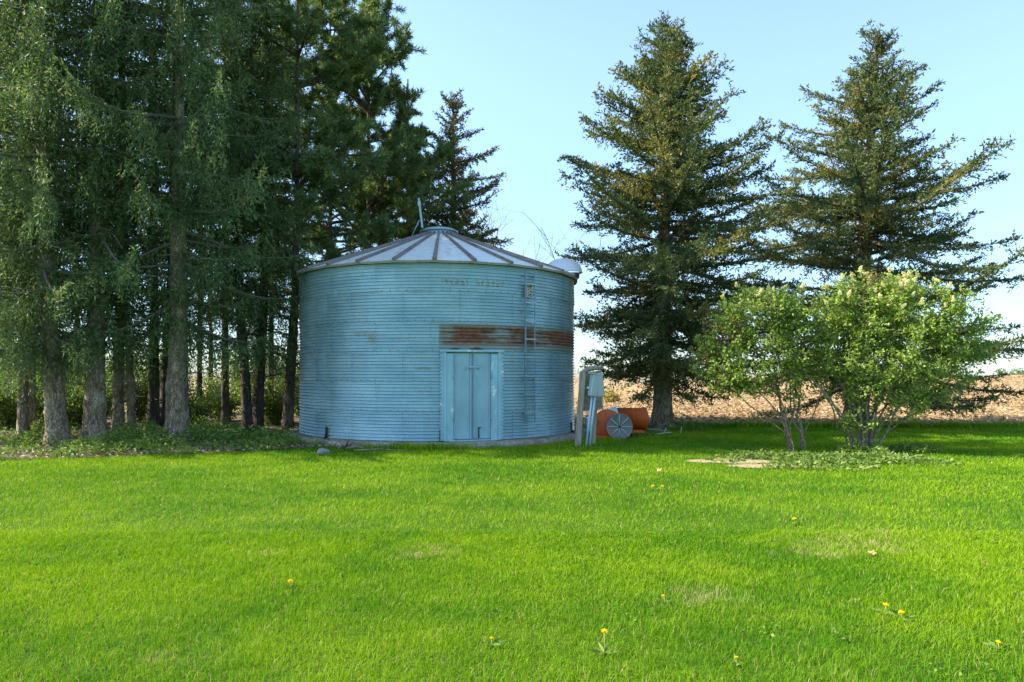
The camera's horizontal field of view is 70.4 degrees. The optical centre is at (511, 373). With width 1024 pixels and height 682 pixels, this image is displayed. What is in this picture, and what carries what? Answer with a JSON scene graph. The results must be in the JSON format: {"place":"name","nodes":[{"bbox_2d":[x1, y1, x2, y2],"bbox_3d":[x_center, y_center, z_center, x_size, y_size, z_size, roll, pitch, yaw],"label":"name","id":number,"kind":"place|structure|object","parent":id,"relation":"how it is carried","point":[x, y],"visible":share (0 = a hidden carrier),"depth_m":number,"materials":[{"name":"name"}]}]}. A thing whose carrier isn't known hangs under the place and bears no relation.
{"place":"outdoors","nodes":[
{"label":"outdoors","id":0,"kind":"place"},
{"bbox_2d":[0,412,327,459],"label":"forest floor","id":1,"kind":"structure","parent":0,"point":[239,417],"depth_m":16.47,"materials":[{"name":"green plant"}]},
{"bbox_2d":[0,364,43,428],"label":"bush","id":2,"kind":"object","parent":1,"relation":"on","point":[8,411],"visible":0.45,"depth_m":20.72,"materials":[{"name":"green plant"}]},
{"bbox_2d":[0,12,68,396],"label":"spruce tree","id":3,"kind":"object","parent":1,"relation":"on","point":[1,235],"depth_m":22.46,"materials":[{"name":"green plant"}]},
{"bbox_2d":[4,152,66,431],"bbox_3d":[-13.020,-5.790,19.409,1.921,15.120,2.304,0,0,38],"label":"spruce tree","id":4,"kind":"object","parent":1,"relation":"on","point":[33,410],"visible":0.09,"depth_m":19.23,"materials":[{"name":"brown plant"}]},
{"bbox_2d":[0,346,83,424],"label":"bush","id":5,"kind":"object","parent":1,"relation":"on","point":[41,416],"visible":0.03,"depth_m":22.29,"materials":[{"name":"green plant"}]},
{"bbox_2d":[0,0,103,386],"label":"spruce tree","id":6,"kind":"object","parent":1,"relation":"on","point":[8,121],"visible":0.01,"depth_m":17.95,"materials":[{"name":"green plant"}]},
{"bbox_2d":[0,0,122,436],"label":"spruce tree","id":7,"kind":"object","parent":1,"relation":"on","point":[23,422],"visible":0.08,"depth_m":18.27,"materials":[{"name":"green plant"}]},
{"bbox_2d":[36,368,124,428],"bbox_3d":[-12.511,0.679,21.022,2.364,2.096,2.760,0,0,-10],"label":"bush","id":8,"kind":"object","parent":1,"relation":"on","point":[74,406],"visible":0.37,"depth_m":20.64,"materials":[{"name":"green plant"}]},
{"bbox_2d":[0,0,178,444],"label":"spruce tree","id":9,"kind":"object","parent":1,"relation":"on","point":[56,419],"visible":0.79,"depth_m":16.14,"materials":[{"name":"green plant"}]},
{"bbox_2d":[69,352,139,418],"bbox_3d":[-14.365,0.322,25.743,2.902,2.803,2.712,0,0,12],"label":"bush","id":10,"kind":"object","parent":1,"relation":"on","point":[109,408],"visible":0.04,"depth_m":25.41,"materials":[{"name":"green plant"}]},
{"bbox_2d":[10,0,225,433],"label":"spruce tree","id":11,"kind":"object","parent":1,"relation":"on","point":[131,399],"visible":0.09,"depth_m":18.29,"materials":[{"name":"green plant"}]},
{"bbox_2d":[0,0,236,440],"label":"spruce tree","id":12,"kind":"object","parent":1,"relation":"on","point":[94,417],"visible":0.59,"depth_m":16.75,"materials":[{"name":"green plant"}]},
{"bbox_2d":[106,76,150,431],"bbox_3d":[-10.269,-5.790,18.983,1.758,15.120,2.397,0,0,0],"label":"spruce tree","id":13,"kind":"object","parent":1,"relation":"on","point":[118,403],"visible":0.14,"depth_m":18.89,"materials":[{"name":"brown plant"}]},
{"bbox_2d":[105,354,161,422],"bbox_3d":[-12.222,0.388,23.799,2.757,2.663,2.576,0,0,-12],"label":"bush","id":14,"kind":"object","parent":1,"relation":"on","point":[141,406],"visible":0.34,"depth_m":23.74,"materials":[{"name":"green plant"}]},
{"bbox_2d":[105,23,206,430],"bbox_3d":[-9.601,-5.790,19.607,2.278,15.120,2.345,0,0,0],"label":"spruce tree","id":15,"kind":"object","parent":1,"relation":"on","point":[153,405],"visible":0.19,"depth_m":19.50,"materials":[{"name":"brown plant"}]},
{"bbox_2d":[86,0,227,427],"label":"spruce tree","id":16,"kind":"object","parent":1,"relation":"on","point":[162,405],"visible":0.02,"depth_m":19.76,"materials":[{"name":"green plant"}]},
{"bbox_2d":[124,346,196,397],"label":"bush","id":17,"kind":"object","parent":1,"relation":"on","point":[191,381],"depth_m":28.34,"materials":[{"name":"green plant"}]},
{"bbox_2d":[0,413,329,458],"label":"ground cover","id":18,"kind":"object","parent":1,"relation":"on","point":[229,435],"visible":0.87,"depth_m":16.06,"materials":[{"name":"green plant"}]},
{"bbox_2d":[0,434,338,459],"bbox_3d":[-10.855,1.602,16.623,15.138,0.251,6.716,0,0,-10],"label":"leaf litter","id":19,"kind":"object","parent":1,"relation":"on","point":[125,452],"visible":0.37,"depth_m":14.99,"materials":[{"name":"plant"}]},
{"bbox_2d":[21,0,324,440],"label":"spruce tree","id":20,"kind":"object","parent":1,"relation":"on","point":[177,415],"visible":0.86,"depth_m":17.01,"materials":[{"name":"green plant"}]},
{"bbox_2d":[159,375,230,425],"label":"bush","id":21,"kind":"object","parent":1,"relation":"on","point":[203,402],"visible":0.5,"depth_m":21.89,"materials":[{"name":"green plant"}]},
{"bbox_2d":[188,192,220,418],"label":"spruce tree","id":22,"kind":"object","parent":1,"relation":"on","point":[210,329],"visible":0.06,"depth_m":25.94,"materials":[{"name":"brown plant"}]},
{"bbox_2d":[196,29,216,403],"bbox_3d":[-10.160,-5.040,24.080,1.476,13.620,0.692,0,0,-13],"label":"spruce tree","id":23,"kind":"object","parent":1,"relation":"on","point":[199,378],"visible":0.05,"depth_m":23.94,"materials":[{"name":"brown plant"}]},
{"bbox_2d":[193,369,253,420],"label":"bush","id":24,"kind":"object","parent":1,"relation":"on","point":[236,395],"visible":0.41,"depth_m":24.38,"materials":[{"name":"green plant"}]},
{"bbox_2d":[145,0,325,431],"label":"spruce tree","id":25,"kind":"object","parent":1,"relation":"on","point":[246,405],"visible":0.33,"depth_m":19.80,"materials":[{"name":"green plant"}]},
{"bbox_2d":[171,1,304,427],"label":"spruce tree","id":26,"kind":"object","parent":1,"relation":"on","point":[225,403],"visible":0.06,"depth_m":20.89,"materials":[{"name":"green plant"}]},
{"bbox_2d":[214,334,284,412],"bbox_3d":[-10.649,0.056,29.969,3.254,3.364,3.483,0,0,24],"label":"bush","id":27,"kind":"object","parent":1,"relation":"on","point":[238,373],"visible":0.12,"depth_m":29.44,"materials":[{"name":"green plant"}]},
{"bbox_2d":[232,369,299,424],"bbox_3d":[-7.392,0.727,22.742,2.622,1.991,2.246,0,0,-44],"label":"bush","id":28,"kind":"object","parent":1,"relation":"on","point":[273,407],"visible":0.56,"depth_m":22.47,"materials":[{"name":"green plant"}]},
{"bbox_2d":[167,0,367,429],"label":"spruce tree","id":29,"kind":"object","parent":1,"relation":"on","point":[260,331],"visible":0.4,"depth_m":20.34,"materials":[{"name":"green plant"}]},
{"bbox_2d":[217,1,336,393],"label":"spruce tree","id":30,"kind":"object","parent":1,"relation":"on","point":[269,373],"visible":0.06,"depth_m":25.39,"materials":[{"name":"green plant"}]},
{"bbox_2d":[265,340,299,416],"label":"bush","id":31,"kind":"object","parent":1,"relation":"on","point":[297,407],"visible":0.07,"depth_m":26.52,"materials":[{"name":"green plant"}]},
{"bbox_2d":[141,0,432,428],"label":"pine tree","id":32,"kind":"object","parent":1,"relation":"on","point":[317,163],"visible":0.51,"depth_m":20.25,"materials":[{"name":"green plant"}]},
{"bbox_2d":[214,0,439,322],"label":"pine tree","id":33,"kind":"object","parent":1,"relation":"on","point":[421,177],"visible":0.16,"depth_m":24.23,"materials":[{"name":"green plant"}]},
{"bbox_2d":[252,0,476,260],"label":"pine tree","id":34,"kind":"object","parent":1,"relation":"on","point":[399,53],"visible":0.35,"depth_m":22.73,"materials":[{"name":"green plant"}]},
{"bbox_2d":[348,79,482,253],"bbox_3d":[-3.247,-4.290,25.717,5.176,12.120,4.886,0,0,21],"label":"pine tree","id":35,"kind":"object","parent":1,"relation":"on","point":[405,112],"visible":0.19,"depth_m":25.20,"materials":[{"name":"green plant"}]},
{"bbox_2d":[0,427,1023,681],"bbox_3d":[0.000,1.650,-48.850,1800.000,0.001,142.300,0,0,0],"label":"lawn","id":36,"kind":"structure","parent":0,"point":[510,625],"depth_m":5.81,"materials":[{"name":"plant"}]},
{"bbox_2d":[280,579,296,586],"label":"dandelion","id":37,"kind":"object","parent":36,"relation":"on","point":[290,580],"visible":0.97,"depth_m":5.56,"materials":[{"name":"yellow plant"}]},
{"bbox_2d":[317,448,329,454],"bbox_3d":[-3.839,1.607,14.772,0.267,0.184,0.189,0,0,-25],"label":"stone","id":38,"kind":"object","parent":36,"relation":"on","point":[323,450],"visible":0.7,"depth_m":14.71,"materials":[{"name":"grey stone"}]},
{"bbox_2d":[333,438,365,449],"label":"fallen branch","id":39,"kind":"object","parent":36,"relation":"on","point":[347,446],"visible":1,"depth_m":15.38,"materials":[{"name":"grey wood"}]},
{"bbox_2d":[354,449,407,450],"bbox_3d":[-2.719,1.612,15.268,1.203,0.056,0.101,0,0,0],"label":"fallen stick","id":40,"kind":"object","parent":36,"relation":"on","point":[377,449],"visible":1,"depth_m":15.26,"materials":[{"name":"brown wood"}]},
{"bbox_2d":[283,421,586,448],"bbox_3d":[-1.977,1.683,19.833,8.150,0.334,8.156,0,0,0],"label":"concrete pad","id":41,"kind":"object","parent":36,"relation":"on","point":[516,442],"visible":0.23,"depth_m":16.45,"materials":[{"name":"grey concrete"}]},
{"bbox_2d":[295,198,582,441],"bbox_3d":[-1.908,-1.627,19.830,7.734,6.291,7.561,0,0,0],"label":"grain bin","id":42,"kind":"object","parent":41,"relation":"on","point":[442,334],"visible":1,"depth_m":16.53,"materials":[{"name":"metal"}]},
{"bbox_2d":[453,353,471,438],"bbox_3d":[-1.109,0.510,16.265,0.447,1.930,0.064,0,0,-19],"label":"door","id":43,"kind":"structure","parent":42,"relation":"in","point":[462,418],"depth_m":16.27,"materials":[{"name":"blue metal"}]},
{"bbox_2d":[466,353,491,438],"bbox_3d":[-0.750,0.510,16.366,0.605,1.930,0.093,0,0,-17],"label":"door","id":44,"kind":"structure","parent":42,"relation":"in","point":[480,366],"depth_m":16.39,"materials":[{"name":"metal"}]},
{"bbox_2d":[480,636,504,646],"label":"dandelion","id":45,"kind":"object","parent":36,"relation":"on","point":[493,643],"visible":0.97,"depth_m":4.38,"materials":[{"name":"green plant"}]},
{"bbox_2d":[0,425,1023,532],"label":"lawn grass","id":46,"kind":"structure","parent":36,"relation":"on","point":[980,437],"depth_m":10.75,"materials":[{"name":"green plant"}]},
{"bbox_2d":[0,475,1023,681],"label":"lawn weeds","id":47,"kind":"object","parent":36,"relation":"on","point":[856,626],"visible":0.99,"depth_m":4.81,"materials":[{"name":"green plant"}]},
{"bbox_2d":[575,366,604,445],"bbox_3d":[1.765,0.835,16.638,0.705,2.037,0.744,0,0,0],"label":"meter post","id":48,"kind":"object","parent":36,"relation":"on","point":[591,393],"visible":0.9,"depth_m":16.39,"materials":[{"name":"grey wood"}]},
{"bbox_2d":[590,628,618,654],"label":"dandelion","id":49,"kind":"object","parent":36,"relation":"on","point":[604,649],"visible":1,"depth_m":4.25,"materials":[{"name":"green plant"}]},
{"bbox_2d":[586,406,648,438],"bbox_3d":[2.741,1.288,18.756,1.659,0.833,1.058,0,0,-13],"label":"aeration fan","id":50,"kind":"object","parent":36,"relation":"on","point":[614,422],"visible":0.91,"depth_m":18.56},
{"bbox_2d":[274,419,1023,450],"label":"long grass","id":51,"kind":"structure","parent":36,"relation":"on","point":[954,424],"depth_m":21.93,"materials":[{"name":"green plant"}]},
{"bbox_2d":[649,429,667,431],"bbox_3d":[3.997,1.550,19.753,0.501,0.069,0.100,0,0,20],"label":"weathered plank","id":52,"kind":"object","parent":36,"relation":"on","point":[657,430],"visible":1,"depth_m":19.73,"materials":[{"name":"grey wood"}]},
{"bbox_2d":[653,594,672,602],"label":"dandelion","id":53,"kind":"object","parent":36,"relation":"on","point":[663,598],"visible":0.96,"depth_m":5.21,"materials":[{"name":"green plant"}]},
{"bbox_2d":[629,412,711,437],"bbox_3d":[4.210,1.417,19.941,1.564,0.586,4.413,0,0,34],"label":"weed patch","id":54,"kind":"object","parent":36,"relation":"on","point":[677,425],"visible":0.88,"depth_m":21.18,"materials":[{"name":"green plant"}]},
{"bbox_2d":[554,9,853,428],"bbox_3d":[5.149,-4.605,21.694,7.550,12.750,9.566,0,0,0],"label":"spruce tree","id":55,"kind":"object","parent":36,"relation":"on","point":[656,321],"visible":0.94,"depth_m":20.93,"materials":[{"name":"green plant"}]},
{"bbox_2d":[721,654,744,665],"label":"dandelion","id":56,"kind":"object","parent":36,"relation":"on","point":[735,659],"visible":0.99,"depth_m":4.10,"materials":[{"name":"green plant"}]},
{"bbox_2d":[685,282,840,451],"bbox_3d":[5.313,-0.111,15.375,3.081,3.700,1.823,0,0,0],"label":"lilac shrub","id":57,"kind":"object","parent":36,"relation":"on","point":[738,331],"visible":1,"depth_m":15.21,"materials":[{"name":"green plant"}]},
{"bbox_2d":[686,453,933,467],"bbox_3d":[5.800,1.629,14.550,7.200,0.030,4.500,0,0,0],"label":"soil bed","id":58,"kind":"object","parent":36,"relation":"on","point":[749,465],"visible":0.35,"depth_m":13.38,"materials":[{"name":"beige soil"}]},
{"bbox_2d":[704,439,963,471],"bbox_3d":[6.460,1.538,13.669,5.534,0.331,2.662,0,0,-16],"label":"ground cover","id":59,"kind":"object","parent":58,"relation":"on","point":[781,458],"visible":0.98,"depth_m":13.52,"materials":[{"name":"green plant"}]},
{"bbox_2d":[700,18,1023,422],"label":"spruce tree","id":60,"kind":"object","parent":36,"relation":"on","point":[863,176],"visible":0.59,"depth_m":23.08,"materials":[{"name":"green plant"}]},
{"bbox_2d":[869,603,897,613],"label":"dandelion","id":61,"kind":"object","parent":36,"relation":"on","point":[885,604],"visible":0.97,"depth_m":4.95,"materials":[{"name":"green plant"}]},
{"bbox_2d":[769,266,1006,452],"bbox_3d":[7.879,-0.298,15.102,4.930,4.076,2.425,0,0,0],"label":"lilac shrub","id":62,"kind":"object","parent":36,"relation":"on","point":[949,342],"visible":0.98,"depth_m":15.02,"materials":[{"name":"green plant"}]},
{"bbox_2d":[887,610,915,620],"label":"dandelion","id":63,"kind":"object","parent":36,"relation":"on","point":[901,612],"visible":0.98,"depth_m":4.83,"materials":[{"name":"green plant"}]},
{"bbox_2d":[984,640,1009,649],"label":"dandelion","id":64,"kind":"object","parent":36,"relation":"on","point":[991,643],"visible":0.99,"depth_m":4.32,"materials":[{"name":"green plant"}]},
{"bbox_2d":[0,0,1023,375],"label":"sky","id":65,"kind":"structure","parent":0,"point":[526,69],"materials":[{"name":"blue"}]},
{"bbox_2d":[125,375,1023,425],"bbox_3d":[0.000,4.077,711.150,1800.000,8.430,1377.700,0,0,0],"label":"field","id":66,"kind":"structure","parent":0,"point":[634,387],"depth_m":58.29,"materials":[{"name":"beige plant"}]},
{"bbox_2d":[105,362,723,389],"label":"distant wood","id":67,"kind":"object","parent":66,"relation":"on","point":[578,372],"visible":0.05,"depth_m":269.28,"materials":[{"name":"green plant"}]},
{"bbox_2d":[403,87,513,248],"bbox_3d":[-2.456,-4.450,27.148,4.804,12.440,6.281,0,0,39],"label":"spruce tree","id":68,"kind":"object","parent":66,"relation":"on","point":[465,211],"visible":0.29,"depth_m":26.78,"materials":[{"name":"green plant"}]},
{"bbox_2d":[431,192,635,264],"bbox_3d":[0.863,-3.269,29.392,9.296,9.859,5.826,0,0,33],"label":"bare tree","id":69,"kind":"object","parent":66,"relation":"on","point":[497,209],"visible":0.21,"depth_m":28.80,"materials":[{"name":"brown plant"}]},
{"bbox_2d":[602,386,628,402],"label":"yellow bush","id":70,"kind":"object","parent":66,"relation":"on","point":[610,396],"visible":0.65,"depth_m":57.65,"materials":[{"name":"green plant"}]},
{"bbox_2d":[271,375,1023,426],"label":"crop residue","id":71,"kind":"object","parent":66,"relation":"on","point":[995,415],"visible":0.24,"depth_m":33.65},
{"bbox_2d":[993,365,1023,374],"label":"tree","id":72,"kind":"object","parent":66,"relation":"on","point":[1019,372],"visible":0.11,"depth_m":149.28,"materials":[{"name":"green plant"}]}
]}

